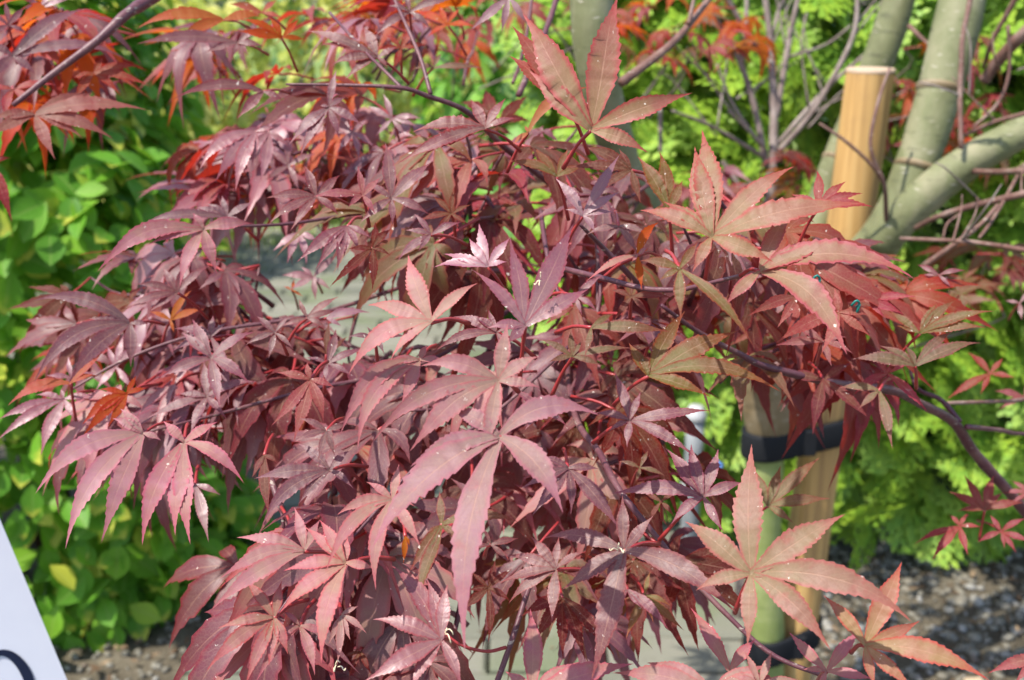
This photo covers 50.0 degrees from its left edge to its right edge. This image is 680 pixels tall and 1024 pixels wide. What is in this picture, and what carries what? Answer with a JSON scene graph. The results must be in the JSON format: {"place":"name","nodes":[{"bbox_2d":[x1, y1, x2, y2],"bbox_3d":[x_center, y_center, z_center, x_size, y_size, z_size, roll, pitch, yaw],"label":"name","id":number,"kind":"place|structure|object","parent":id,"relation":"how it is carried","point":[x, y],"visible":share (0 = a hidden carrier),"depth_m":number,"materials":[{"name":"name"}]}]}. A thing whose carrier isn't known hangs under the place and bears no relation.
{"place":"outdoors","nodes":[
{"label":"outdoors","id":0,"kind":"place"},
{"bbox_2d":[0,521,66,679],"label":"plant sign","id":1,"kind":"object","parent":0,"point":[27,651],"visible":1,"depth_m":0.81,"materials":[{"name":"plastic"}]},
{"bbox_2d":[103,110,523,248],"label":"grass","id":2,"kind":"structure","parent":0,"point":[280,238],"depth_m":4.84,"materials":[{"name":"green plant"}]},
{"bbox_2d":[9,226,746,679],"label":"path","id":3,"kind":"structure","parent":0,"point":[701,660],"depth_m":3.18,"materials":[{"name":"grey concrete"}]},
{"bbox_2d":[299,0,1023,618],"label":"japanese maple","id":4,"kind":"object","parent":3,"relation":"on","point":[1011,266],"visible":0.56,"depth_m":1.67,"materials":[{"name":"red plant"}]},
{"bbox_2d":[680,403,722,538],"bbox_3d":[0.351,0.332,2.062,0.074,0.445,0.045,0,18,0],"label":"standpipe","id":5,"kind":"object","parent":3,"relation":"on","point":[698,419],"visible":0.27,"depth_m":2.00,"materials":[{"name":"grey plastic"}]},
{"bbox_2d":[0,0,1023,679],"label":"ground","id":6,"kind":"structure","parent":0,"point":[118,660],"depth_m":1.97,"materials":[{"name":"grey gravel"}]},
{"bbox_2d":[10,0,255,262],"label":"leafy shrub","id":7,"kind":"object","parent":6,"relation":"on","point":[212,117],"visible":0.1,"depth_m":4.15,"materials":[{"name":"green plant"}]},
{"bbox_2d":[0,0,280,652],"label":"hedge","id":8,"kind":"object","parent":6,"relation":"on","point":[64,217],"visible":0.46,"depth_m":1.83,"materials":[{"name":"green plant"}]},
{"bbox_2d":[0,0,1023,679],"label":"japanese maple","id":9,"kind":"object","parent":6,"relation":"on","point":[354,580],"visible":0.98,"depth_m":0.66,"materials":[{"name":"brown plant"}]},
{"bbox_2d":[742,614,822,667],"bbox_3d":[0.409,0.446,1.652,0.133,0.052,0.080,-11,21,-31],"label":"tree tie","id":10,"kind":"object","parent":9,"relation":"attached to","point":[786,648],"visible":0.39,"depth_m":1.62,"materials":[{"name":"rubber"}]},
{"bbox_2d":[813,274,820,282],"bbox_3d":[0.154,-0.029,0.556,0.005,0.008,0.003,0,18,0],"label":"plant clip","id":11,"kind":"object","parent":9,"relation":"attached to","point":[818,276],"visible":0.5,"depth_m":0.55,"materials":[{"name":"teal plastic"}]},
{"bbox_2d":[851,299,860,312],"bbox_3d":[0.174,-0.017,0.556,0.005,0.008,0.003,0,18,0],"label":"plant clip","id":12,"kind":"object","parent":9,"relation":"attached to","point":[858,305],"visible":1,"depth_m":0.56,"materials":[{"name":"teal plastic"}]},
{"bbox_2d":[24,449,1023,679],"bbox_3d":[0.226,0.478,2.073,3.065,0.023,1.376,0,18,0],"label":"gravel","id":13,"kind":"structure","parent":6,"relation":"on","point":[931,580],"depth_m":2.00,"materials":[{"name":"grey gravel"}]},
{"bbox_2d":[490,0,1023,571],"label":"conifer hedge","id":14,"kind":"object","parent":6,"relation":"on","point":[918,472],"visible":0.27,"depth_m":1.99,"materials":[{"name":"green plant"}]},
{"bbox_2d":[784,66,895,679],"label":"timber stake","id":15,"kind":"object","parent":6,"relation":"on","point":[853,170],"visible":0.49,"depth_m":1.44,"materials":[{"name":"brown wood"}]},
{"bbox_2d":[740,419,843,462],"bbox_3d":[0.403,0.132,1.550,0.165,0.055,0.080,-7,19,-20],"label":"tree tie","id":16,"kind":"object","parent":15,"relation":"attached to","point":[807,442],"visible":0.62,"depth_m":1.52,"materials":[{"name":"rubber"}]},
{"bbox_2d":[963,677,982,679],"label":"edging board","id":17,"kind":"object","parent":6,"relation":"on","point":[976,678],"visible":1,"depth_m":1.78,"materials":[{"name":"beige wood"}]},
{"bbox_2d":[57,5,979,243],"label":"lawn","id":18,"kind":"structure","parent":0,"point":[320,62],"depth_m":14.41,"materials":[{"name":"green plant"}]},
{"bbox_2d":[128,0,488,223],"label":"golden shrub","id":19,"kind":"object","parent":18,"relation":"on","point":[261,63],"visible":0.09,"depth_m":4.94,"materials":[{"name":"green plant"}]},
{"bbox_2d":[9,0,974,124],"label":"hedge","id":20,"kind":"object","parent":18,"relation":"on","point":[503,89],"visible":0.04,"depth_m":8.67,"materials":[{"name":"green plant"}]},
{"bbox_2d":[409,0,693,327],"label":"leafy shrub","id":21,"kind":"object","parent":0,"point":[441,88],"visible":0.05,"depth_m":3.43,"materials":[{"name":"green plant"}]}
]}

